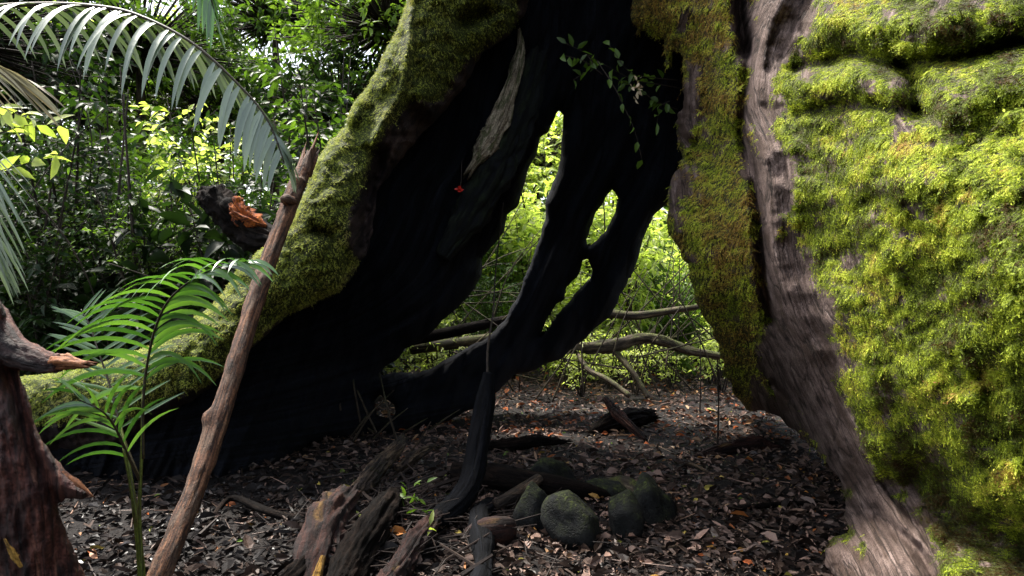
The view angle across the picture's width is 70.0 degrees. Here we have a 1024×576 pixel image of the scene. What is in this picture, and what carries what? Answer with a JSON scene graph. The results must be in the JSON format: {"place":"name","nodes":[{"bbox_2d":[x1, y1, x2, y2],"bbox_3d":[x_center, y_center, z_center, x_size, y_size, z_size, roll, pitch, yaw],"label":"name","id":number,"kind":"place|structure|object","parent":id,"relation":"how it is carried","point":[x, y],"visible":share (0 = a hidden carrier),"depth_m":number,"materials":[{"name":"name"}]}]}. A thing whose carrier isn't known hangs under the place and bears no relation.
{"place":"outdoors","nodes":[
{"label":"outdoors","id":0,"kind":"place"},
{"bbox_2d":[0,152,33,304],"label":"palm frond","id":1,"kind":"object","parent":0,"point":[5,270],"visible":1,"depth_m":2.72,"materials":[{"name":"plant"}]},
{"bbox_2d":[8,0,678,248],"label":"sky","id":2,"kind":"structure","parent":0,"point":[166,8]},
{"bbox_2d":[410,333,488,353],"bbox_3d":[-0.545,0.666,8.799,1.377,0.273,0.144,0,0,0],"label":"fallen log","id":3,"kind":"object","parent":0,"point":[462,342],"depth_m":8.74,"materials":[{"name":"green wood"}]},
{"bbox_2d":[58,319,848,575],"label":"ground","id":4,"kind":"structure","parent":0,"point":[71,530],"depth_m":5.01,"materials":[{"name":"brown plant"}]},
{"bbox_2d":[0,121,62,374],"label":"shrub","id":5,"kind":"object","parent":4,"relation":"on","point":[16,201],"visible":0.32,"depth_m":6.48,"materials":[{"name":"green plant"}]},
{"bbox_2d":[2,175,71,374],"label":"shrub","id":6,"kind":"object","parent":4,"relation":"on","point":[29,192],"visible":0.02,"depth_m":7.75,"materials":[{"name":"green plant"}]},
{"bbox_2d":[29,119,60,374],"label":"sapling stem","id":7,"kind":"object","parent":4,"relation":"on","point":[46,217],"visible":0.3,"depth_m":6.76,"materials":[{"name":"brown plant"}]},
{"bbox_2d":[0,301,98,575],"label":"dead stump","id":8,"kind":"object","parent":4,"relation":"on","point":[39,483],"visible":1,"depth_m":2.16,"materials":[{"name":"red wood"}]},
{"bbox_2d":[1,198,110,375],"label":"shrub","id":9,"kind":"object","parent":4,"relation":"on","point":[19,305],"visible":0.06,"depth_m":6.80,"materials":[{"name":"green plant"}]},
{"bbox_2d":[6,210,113,363],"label":"shrub","id":10,"kind":"object","parent":4,"relation":"on","point":[29,241],"visible":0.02,"depth_m":7.33,"materials":[{"name":"green plant"}]},
{"bbox_2d":[0,226,125,375],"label":"shrub","id":11,"kind":"object","parent":4,"relation":"on","point":[37,325],"visible":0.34,"depth_m":6.24,"materials":[{"name":"green plant"}]},
{"bbox_2d":[45,98,84,319],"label":"sapling stem","id":12,"kind":"object","parent":4,"relation":"on","point":[64,200],"visible":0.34,"depth_m":6.78,"materials":[{"name":"brown plant"}]},
{"bbox_2d":[0,0,141,126],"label":"tree","id":13,"kind":"object","parent":4,"relation":"on","point":[50,73],"visible":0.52,"depth_m":9.63,"materials":[{"name":"green plant"}]},
{"bbox_2d":[0,38,145,363],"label":"shrub","id":14,"kind":"object","parent":4,"relation":"on","point":[84,152],"visible":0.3,"depth_m":6.97,"materials":[{"name":"green plant"}]},
{"bbox_2d":[5,109,104,244],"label":"vine","id":15,"kind":"object","parent":14,"relation":"attached to","point":[46,171],"visible":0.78,"depth_m":6.38,"materials":[{"name":"brown plant"}]},
{"bbox_2d":[0,13,155,178],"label":"tree","id":16,"kind":"object","parent":4,"relation":"on","point":[74,117],"visible":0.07,"depth_m":13.78,"materials":[{"name":"green plant"}]},
{"bbox_2d":[18,166,178,364],"bbox_3d":[-4.051,-0.010,7.444,1.544,2.743,1.913,-2,-1,33],"label":"shrub","id":17,"kind":"object","parent":4,"relation":"on","point":[86,224],"visible":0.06,"depth_m":7.24,"materials":[{"name":"green plant"}]},
{"bbox_2d":[9,87,189,244],"bbox_3d":[-6.176,-0.893,10.803,2.736,4.527,2.456,0,0,-4],"label":"shrub","id":18,"kind":"object","parent":4,"relation":"on","point":[116,125],"visible":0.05,"depth_m":10.87,"materials":[{"name":"green plant"}]},
{"bbox_2d":[36,161,172,363],"bbox_3d":[-3.621,0.083,6.850,1.196,2.494,1.666,0,0,-12],"label":"shrub","id":19,"kind":"object","parent":4,"relation":"on","point":[105,249],"visible":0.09,"depth_m":6.51,"materials":[{"name":"green plant"}]},
{"bbox_2d":[0,61,225,229],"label":"shrub","id":20,"kind":"object","parent":4,"relation":"on","point":[100,120],"visible":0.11,"depth_m":8.65,"materials":[{"name":"green plant"}]},
{"bbox_2d":[104,89,128,360],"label":"sapling stem","id":21,"kind":"object","parent":4,"relation":"on","point":[119,181],"visible":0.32,"depth_m":6.70,"materials":[{"name":"brown plant"}]},
{"bbox_2d":[120,67,139,342],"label":"sapling stem","id":22,"kind":"object","parent":4,"relation":"on","point":[130,197],"visible":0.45,"depth_m":6.15,"materials":[{"name":"brown plant"}]},
{"bbox_2d":[35,184,239,354],"bbox_3d":[-3.864,0.104,7.589,2.002,2.521,1.621,0,0,-14],"label":"shrub","id":23,"kind":"object","parent":4,"relation":"on","point":[156,201],"visible":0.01,"depth_m":7.59,"materials":[{"name":"green plant"}]},
{"bbox_2d":[5,0,282,180],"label":"tree","id":24,"kind":"object","parent":4,"relation":"on","point":[184,18],"visible":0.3,"depth_m":12.05,"materials":[{"name":"green plant"}]},
{"bbox_2d":[66,160,224,364],"bbox_3d":[-3.076,0.149,6.546,1.662,2.383,1.341,-3,1,-39],"label":"shrub","id":25,"kind":"object","parent":4,"relation":"on","point":[138,255],"visible":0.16,"depth_m":6.23,"materials":[{"name":"green plant"}]},
{"bbox_2d":[49,187,245,359],"bbox_3d":[-3.078,0.244,6.348,1.592,2.136,1.378,0,-5,11],"label":"shrub","id":26,"kind":"object","parent":4,"relation":"on","point":[85,297],"visible":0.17,"depth_m":6.18,"materials":[{"name":"green plant"}]},
{"bbox_2d":[34,257,278,575],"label":"young palm","id":27,"kind":"object","parent":4,"relation":"on","point":[179,297],"visible":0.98,"depth_m":2.50,"materials":[{"name":"plant"}]},
{"bbox_2d":[62,199,252,336],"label":"shrub","id":28,"kind":"object","parent":4,"relation":"on","point":[90,257],"visible":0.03,"depth_m":6.76,"materials":[{"name":"green plant"}]},
{"bbox_2d":[85,145,237,262],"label":"shrub","id":29,"kind":"object","parent":4,"relation":"on","point":[173,178],"visible":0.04,"depth_m":7.42,"materials":[{"name":"green plant"}]},
{"bbox_2d":[117,165,275,338],"bbox_3d":[-2.485,0.174,6.161,1.510,2.341,1.745,1,-4,-34],"label":"shrub","id":30,"kind":"object","parent":4,"relation":"on","point":[184,238],"visible":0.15,"depth_m":5.96,"materials":[{"name":"green plant"}]},
{"bbox_2d":[128,105,279,258],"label":"shrub","id":31,"kind":"object","parent":4,"relation":"on","point":[179,152],"visible":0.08,"depth_m":7.37,"materials":[{"name":"green plant"}]},
{"bbox_2d":[130,100,280,224],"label":"shrub","id":32,"kind":"object","parent":4,"relation":"on","point":[151,139],"visible":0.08,"depth_m":8.74,"materials":[{"name":"green plant"}]},
{"bbox_2d":[103,41,316,183],"bbox_3d":[-5.872,-1.814,15.055,4.874,6.478,4.929,0,0,29],"label":"tree","id":33,"kind":"object","parent":4,"relation":"on","point":[186,101],"visible":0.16,"depth_m":14.05,"materials":[{"name":"green plant"}]},
{"bbox_2d":[146,134,319,575],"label":"leaning log","id":34,"kind":"object","parent":4,"relation":"on","point":[216,415],"visible":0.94,"depth_m":3.39,"materials":[{"name":"red wood"}]},
{"bbox_2d":[178,145,309,259],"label":"shrub","id":35,"kind":"object","parent":4,"relation":"on","point":[261,190],"visible":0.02,"depth_m":6.40,"materials":[{"name":"green plant"}]},
{"bbox_2d":[207,495,305,522],"bbox_3d":[-1.282,1.263,4.106,0.824,0.120,0.418,0,0,0],"label":"thin root","id":36,"kind":"object","parent":4,"relation":"on","point":[258,507],"visible":0.53,"depth_m":4.10,"materials":[{"name":"brown wood"}]},
{"bbox_2d":[159,0,372,209],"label":"tree","id":37,"kind":"object","parent":4,"relation":"on","point":[254,26],"visible":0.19,"depth_m":16.60,"materials":[{"name":"green plant"}]},
{"bbox_2d":[279,555,306,575],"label":"grey log","id":38,"kind":"object","parent":4,"relation":"on","point":[296,567],"visible":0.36,"depth_m":3.22,"materials":[{"name":"brown wood"}]},
{"bbox_2d":[210,29,388,173],"bbox_3d":[-3.340,-1.651,14.005,4.838,6.148,4.671,0,0,-29],"label":"tree","id":39,"kind":"object","parent":4,"relation":"on","point":[357,88],"visible":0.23,"depth_m":12.90,"materials":[{"name":"green plant"}]},
{"bbox_2d":[233,26,367,201],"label":"shrub","id":40,"kind":"object","parent":4,"relation":"on","point":[321,87],"visible":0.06,"depth_m":10.20,"materials":[{"name":"green plant"}]},
{"bbox_2d":[261,83,352,209],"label":"shrub","id":41,"kind":"object","parent":4,"relation":"on","point":[294,125],"visible":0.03,"depth_m":8.32,"materials":[{"name":"green plant"}]},
{"bbox_2d":[228,59,421,374],"bbox_3d":[-1.781,-0.490,7.639,2.412,3.676,1.734,0,0,-36],"label":"shrub","id":42,"kind":"object","parent":4,"relation":"on","point":[301,141],"visible":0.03,"depth_m":7.22,"materials":[{"name":"green plant"}]},
{"bbox_2d":[292,483,361,575],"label":"rotten stump","id":43,"kind":"object","parent":4,"relation":"on","point":[329,515],"visible":0.76,"depth_m":3.54,"materials":[{"name":"wood"}]},
{"bbox_2d":[255,0,406,85],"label":"tree","id":44,"kind":"object","parent":4,"relation":"on","point":[374,24],"visible":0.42,"depth_m":12.14,"materials":[{"name":"green plant"}]},
{"bbox_2d":[0,98,678,324],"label":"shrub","id":45,"kind":"object","parent":4,"relation":"on","point":[541,189],"visible":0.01,"depth_m":26.89,"materials":[{"name":"green plant"}]},
{"bbox_2d":[326,487,406,575],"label":"rotting log","id":46,"kind":"object","parent":4,"relation":"on","point":[359,546],"visible":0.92,"depth_m":3.41,"materials":[{"name":"brown wood"}]},
{"bbox_2d":[312,555,325,575],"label":"yellow rot wood","id":47,"kind":"object","parent":46,"relation":"on","point":[319,569],"visible":1,"depth_m":3.03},
{"bbox_2d":[351,433,407,497],"bbox_3d":[-0.839,1.130,4.721,0.151,0.216,0.972,0,0,7],"label":"dead limb","id":48,"kind":"object","parent":4,"relation":"on","point":[375,469],"visible":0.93,"depth_m":4.60,"materials":[{"name":"beige wood"}]},
{"bbox_2d":[385,347,416,372],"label":"seedling shrub","id":49,"kind":"object","parent":4,"relation":"on","point":[400,364],"visible":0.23,"depth_m":8.90,"materials":[{"name":"green plant"}]},
{"bbox_2d":[376,509,443,575],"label":"log","id":50,"kind":"object","parent":4,"relation":"on","point":[406,555],"visible":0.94,"depth_m":3.36,"materials":[{"name":"wood"}]},
{"bbox_2d":[394,443,436,472],"bbox_3d":[-0.656,1.169,5.072,0.080,0.122,0.503,0,0,24],"label":"dead limb","id":51,"kind":"object","parent":4,"relation":"on","point":[410,458],"visible":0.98,"depth_m":4.99,"materials":[{"name":"beige wood"}]},
{"bbox_2d":[398,477,436,513],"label":"seedling","id":52,"kind":"object","parent":4,"relation":"on","point":[403,496],"visible":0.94,"depth_m":3.81,"materials":[{"name":"green plant"}]},
{"bbox_2d":[407,320,454,370],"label":"seedling shrub","id":53,"kind":"object","parent":4,"relation":"on","point":[424,356],"visible":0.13,"depth_m":9.83,"materials":[{"name":"green plant"}]},
{"bbox_2d":[402,305,464,370],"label":"shrub","id":54,"kind":"object","parent":4,"relation":"on","point":[451,316],"depth_m":10.40,"materials":[{"name":"green plant"}]},
{"bbox_2d":[406,313,467,371],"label":"seedling shrub","id":55,"kind":"object","parent":4,"relation":"on","point":[436,360],"visible":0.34,"depth_m":8.85,"materials":[{"name":"green plant"}]},
{"bbox_2d":[427,372,494,531],"bbox_3d":[-0.326,0.927,3.966,0.172,0.847,1.007,0,0,26],"label":"charred pole","id":56,"kind":"object","parent":4,"relation":"on","point":[467,486],"visible":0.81,"depth_m":4.16,"materials":[{"name":"wood"}]},
{"bbox_2d":[415,315,506,344],"bbox_3d":[-0.484,0.467,8.421,1.496,0.397,0.164,0,0,-7],"label":"fallen log","id":57,"kind":"object","parent":4,"relation":"on","point":[455,330],"depth_m":8.36,"materials":[{"name":"brown wood"}]},
{"bbox_2d":[467,497,496,575],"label":"dark root","id":58,"kind":"object","parent":4,"relation":"on","point":[482,547],"visible":0.76,"depth_m":3.51,"materials":[{"name":"wood"}]},
{"bbox_2d":[463,516,516,545],"bbox_3d":[-0.092,1.234,3.709,0.277,0.168,0.195,0,0,-20],"label":"stone","id":59,"kind":"object","parent":4,"relation":"on","point":[506,534],"visible":0.66,"depth_m":3.64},
{"bbox_2d":[453,223,531,335],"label":"shrub","id":60,"kind":"object","parent":4,"relation":"on","point":[499,266],"visible":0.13,"depth_m":12.09,"materials":[{"name":"green plant"}]},
{"bbox_2d":[459,255,546,378],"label":"shrub","id":61,"kind":"object","parent":4,"relation":"on","point":[504,308],"visible":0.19,"depth_m":10.31,"materials":[{"name":"green plant"}]},
{"bbox_2d":[458,127,560,321],"bbox_3d":[-1.159,-1.518,16.950,4.951,5.878,4.792,0,0,4],"label":"tree","id":62,"kind":"object","parent":4,"relation":"on","point":[532,178],"visible":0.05,"depth_m":16.06,"materials":[{"name":"green plant"}]},
{"bbox_2d":[492,474,543,509],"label":"cut branch","id":63,"kind":"object","parent":4,"relation":"on","point":[508,497],"visible":0.81,"depth_m":4.19,"materials":[{"name":"beige wood"}]},
{"bbox_2d":[482,187,555,319],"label":"shrub","id":64,"kind":"object","parent":4,"relation":"on","point":[535,207],"visible":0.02,"depth_m":14.59,"materials":[{"name":"green plant"}]},
{"bbox_2d":[20,0,1023,575],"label":"hollow tree","id":65,"kind":"object","parent":4,"relation":"on","point":[836,186],"visible":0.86,"depth_m":4.44,"materials":[{"name":"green plant"}]},
{"bbox_2d":[0,65,66,126],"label":"palm frond","id":66,"kind":"object","parent":65,"relation":"attached to","point":[18,82],"visible":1,"depth_m":2.80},
{"bbox_2d":[0,103,72,179],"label":"leafy sprig","id":67,"kind":"object","parent":65,"relation":"attached to","point":[17,121],"visible":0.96,"depth_m":3.10,"materials":[{"name":"green plant"}]},
{"bbox_2d":[6,170,112,358],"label":"vine","id":68,"kind":"object","parent":65,"relation":"attached to","point":[67,242],"visible":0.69,"depth_m":5.62,"materials":[{"name":"brown plant"}]},
{"bbox_2d":[0,2,298,191],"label":"palm frond","id":69,"kind":"object","parent":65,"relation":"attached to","point":[258,143],"visible":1,"depth_m":3.19,"materials":[{"name":"plant"}]},
{"bbox_2d":[188,0,225,50],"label":"palm frond","id":70,"kind":"object","parent":65,"relation":"hanging from","point":[210,13],"visible":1,"depth_m":4.59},
{"bbox_2d":[195,184,272,252],"bbox_3d":[-1.956,-0.513,5.347,0.839,0.522,0.316,0,0,30],"label":"rotten limb","id":71,"kind":"object","parent":65,"relation":"on","point":[239,222],"visible":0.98,"depth_m":5.29,"materials":[{"name":"brown wood"}]},
{"bbox_2d":[486,202,503,371],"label":"hanging vine","id":72,"kind":"object","parent":65,"relation":"hanging from","point":[487,358],"visible":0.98,"depth_m":5.25,"materials":[{"name":"brown plant"}]},
{"bbox_2d":[557,34,679,168],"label":"leafy twig","id":73,"kind":"object","parent":65,"relation":"attached to","point":[594,64],"visible":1,"depth_m":4.60,"materials":[{"name":"green plant"}]},
{"bbox_2d":[482,207,565,328],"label":"shrub","id":74,"kind":"object","parent":4,"relation":"on","point":[522,230],"visible":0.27,"depth_m":12.39,"materials":[{"name":"green plant"}]},
{"bbox_2d":[488,434,572,451],"bbox_3d":[0.169,1.262,5.979,0.766,0.153,0.245,0,0,-11],"label":"ground log","id":75,"kind":"object","parent":4,"relation":"on","point":[525,442],"visible":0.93,"depth_m":5.90,"materials":[{"name":"brown wood"}]},
{"bbox_2d":[450,462,610,500],"bbox_3d":[0.102,1.208,4.538,1.010,0.222,0.208,0,0,13],"label":"charred log","id":76,"kind":"object","parent":4,"relation":"on","point":[502,477],"visible":0.61,"depth_m":4.47,"materials":[{"name":"brown wood"}]},
{"bbox_2d":[513,481,547,532],"bbox_3d":[0.144,1.221,3.990,0.279,0.338,0.222,0,0,0],"label":"stone","id":77,"kind":"object","parent":4,"relation":"on","point":[532,498],"visible":0.56,"depth_m":3.91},
{"bbox_2d":[524,111,562,211],"bbox_3d":[0.431,-1.717,17.988,4.951,6.280,4.792,0,0,-35],"label":"tree","id":78,"kind":"object","parent":4,"relation":"on","point":[558,121],"visible":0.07,"depth_m":17.22,"materials":[{"name":"green plant"}]},
{"bbox_2d":[530,457,575,478],"bbox_3d":[0.252,1.233,4.764,0.324,0.270,0.247,0,0,25],"label":"stone","id":79,"kind":"object","parent":4,"relation":"on","point":[551,466],"visible":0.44,"depth_m":4.71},
{"bbox_2d":[505,131,615,319],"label":"shrub","id":80,"kind":"object","parent":4,"relation":"on","point":[537,170],"visible":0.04,"depth_m":14.06,"materials":[{"name":"green plant"}]},
{"bbox_2d":[540,490,599,549],"bbox_3d":[0.321,1.211,3.796,0.308,0.323,0.292,0,0,29],"label":"stone","id":81,"kind":"object","parent":4,"relation":"on","point":[569,517],"visible":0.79,"depth_m":3.69,"materials":[{"name":"stone"}]},
{"bbox_2d":[546,310,595,389],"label":"seedling shrub","id":82,"kind":"object","parent":4,"relation":"on","point":[566,378],"visible":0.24,"depth_m":9.54,"materials":[{"name":"green plant"}]},
{"bbox_2d":[545,319,604,396],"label":"seedling shrub","id":83,"kind":"object","parent":4,"relation":"on","point":[573,374],"visible":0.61,"depth_m":8.84,"materials":[{"name":"green plant"}]},
{"bbox_2d":[542,269,618,380],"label":"shrub","id":84,"kind":"object","parent":4,"relation":"on","point":[572,290],"visible":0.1,"depth_m":10.74,"materials":[{"name":"green plant"}]},
{"bbox_2d":[585,478,627,496],"bbox_3d":[0.624,1.270,4.584,0.327,0.150,0.236,0,0,0],"label":"stone","id":85,"kind":"object","parent":4,"relation":"on","point":[612,487],"visible":0.38,"depth_m":4.52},
{"bbox_2d":[555,164,658,365],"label":"shrub","id":86,"kind":"object","parent":4,"relation":"on","point":[586,266],"visible":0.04,"depth_m":12.07,"materials":[{"name":"green plant"}]},
{"bbox_2d":[586,326,627,390],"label":"seedling shrub","id":87,"kind":"object","parent":4,"relation":"on","point":[608,360],"visible":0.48,"depth_m":9.51,"materials":[{"name":"green plant"}]},
{"bbox_2d":[604,475,636,491],"bbox_3d":[0.708,1.241,4.590,0.107,0.121,0.454,0,0,-37],"label":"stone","id":88,"kind":"object","parent":4,"relation":"on","point":[628,482],"visible":0.26,"depth_m":4.55,"materials":[{"name":"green stone"}]},
{"bbox_2d":[566,190,682,382],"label":"shrub","id":89,"kind":"object","parent":4,"relation":"on","point":[643,261],"visible":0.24,"depth_m":10.20,"materials":[{"name":"green plant"}]},
{"bbox_2d":[603,396,647,441],"bbox_3d":[1.003,1.171,6.492,0.107,0.362,0.550,0,0,-38],"label":"log","id":90,"kind":"object","parent":4,"relation":"on","point":[620,416],"visible":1,"depth_m":6.48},
{"bbox_2d":[589,407,662,434],"bbox_3d":[1.063,1.232,6.820,0.839,0.227,0.230,0,0,-41],"label":"ground log","id":91,"kind":"object","parent":4,"relation":"on","point":[637,417],"visible":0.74,"depth_m":6.75,"materials":[{"name":"brown wood"}]},
{"bbox_2d":[608,489,643,540],"bbox_3d":[0.583,1.220,3.841,0.166,0.319,0.247,0,0,-20],"label":"stone","id":92,"kind":"object","parent":4,"relation":"on","point":[625,512],"visible":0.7,"depth_m":3.77,"materials":[{"name":"stone"}]},
{"bbox_2d":[600,209,681,329],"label":"shrub","id":93,"kind":"object","parent":4,"relation":"on","point":[664,231],"visible":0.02,"depth_m":15.18,"materials":[{"name":"green plant"}]},
{"bbox_2d":[599,314,683,394],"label":"seedling shrub","id":94,"kind":"object","parent":4,"relation":"on","point":[637,352],"visible":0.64,"depth_m":9.01,"materials":[{"name":"green plant"}]},
{"bbox_2d":[567,333,719,398],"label":"fallen mossy branch","id":95,"kind":"object","parent":4,"relation":"on","point":[623,343],"visible":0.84,"depth_m":8.64,"materials":[{"name":"wood"}]},
{"bbox_2d":[579,268,643,389],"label":"thin branch","id":96,"kind":"object","parent":95,"relation":"attached to","point":[607,334],"visible":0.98,"depth_m":8.42,"materials":[{"name":"brown plant"}]},
{"bbox_2d":[659,261,719,384],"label":"thin branch","id":97,"kind":"object","parent":95,"relation":"attached to","point":[694,328],"visible":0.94,"depth_m":8.46,"materials":[{"name":"brown plant"}]},
{"bbox_2d":[633,472,676,527],"bbox_3d":[0.758,1.213,4.038,0.275,0.363,0.211,0,0,25],"label":"stone","id":98,"kind":"object","parent":4,"relation":"on","point":[656,502],"visible":0.59,"depth_m":3.98,"materials":[{"name":"stone"}]},
{"bbox_2d":[636,243,673,395],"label":"thin branch","id":99,"kind":"object","parent":4,"relation":"on","point":[655,326],"visible":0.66,"depth_m":8.82,"materials":[{"name":"brown plant"}]},
{"bbox_2d":[624,235,696,367],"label":"shrub","id":100,"kind":"object","parent":4,"relation":"on","point":[668,254],"visible":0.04,"depth_m":11.85,"materials":[{"name":"green plant"}]},
{"bbox_2d":[654,321,694,389],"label":"seedling shrub","id":101,"kind":"object","parent":4,"relation":"on","point":[672,375],"visible":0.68,"depth_m":9.51,"materials":[{"name":"green plant"}]},
{"bbox_2d":[634,243,717,378],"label":"shrub","id":102,"kind":"object","parent":4,"relation":"on","point":[683,363],"visible":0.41,"depth_m":10.60,"materials":[{"name":"green plant"}]},
{"bbox_2d":[641,250,710,363],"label":"shrub","id":103,"kind":"object","parent":4,"relation":"on","point":[681,272],"visible":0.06,"depth_m":12.91,"materials":[{"name":"green plant"}]},
{"bbox_2d":[666,292,727,392],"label":"seedling shrub","id":104,"kind":"object","parent":4,"relation":"on","point":[715,344],"visible":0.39,"depth_m":9.16,"materials":[{"name":"green plant"}]},
{"bbox_2d":[682,315,723,384],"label":"seedling shrub","id":105,"kind":"object","parent":4,"relation":"on","point":[705,371],"visible":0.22,"depth_m":10.14,"materials":[{"name":"green plant"}]},
{"bbox_2d":[682,264,724,377],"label":"shrub","id":106,"kind":"object","parent":4,"relation":"on","point":[695,363],"visible":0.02,"depth_m":11.06,"materials":[{"name":"green plant"}]},
{"bbox_2d":[687,435,783,459],"bbox_3d":[1.760,1.279,5.873,0.980,0.146,0.192,0,0,-24],"label":"bark slab","id":107,"kind":"object","parent":4,"relation":"on","point":[748,443],"depth_m":5.91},
{"bbox_2d":[707,501,837,513],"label":"fallen branch","id":108,"kind":"object","parent":4,"relation":"on","point":[772,504],"visible":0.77,"depth_m":4.24,"materials":[{"name":"brown wood"}]},
{"bbox_2d":[609,304,698,319],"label":"horizontal branch","id":109,"kind":"object","parent":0,"point":[635,315],"visible":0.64,"depth_m":8.66,"materials":[{"name":"brown plant"}]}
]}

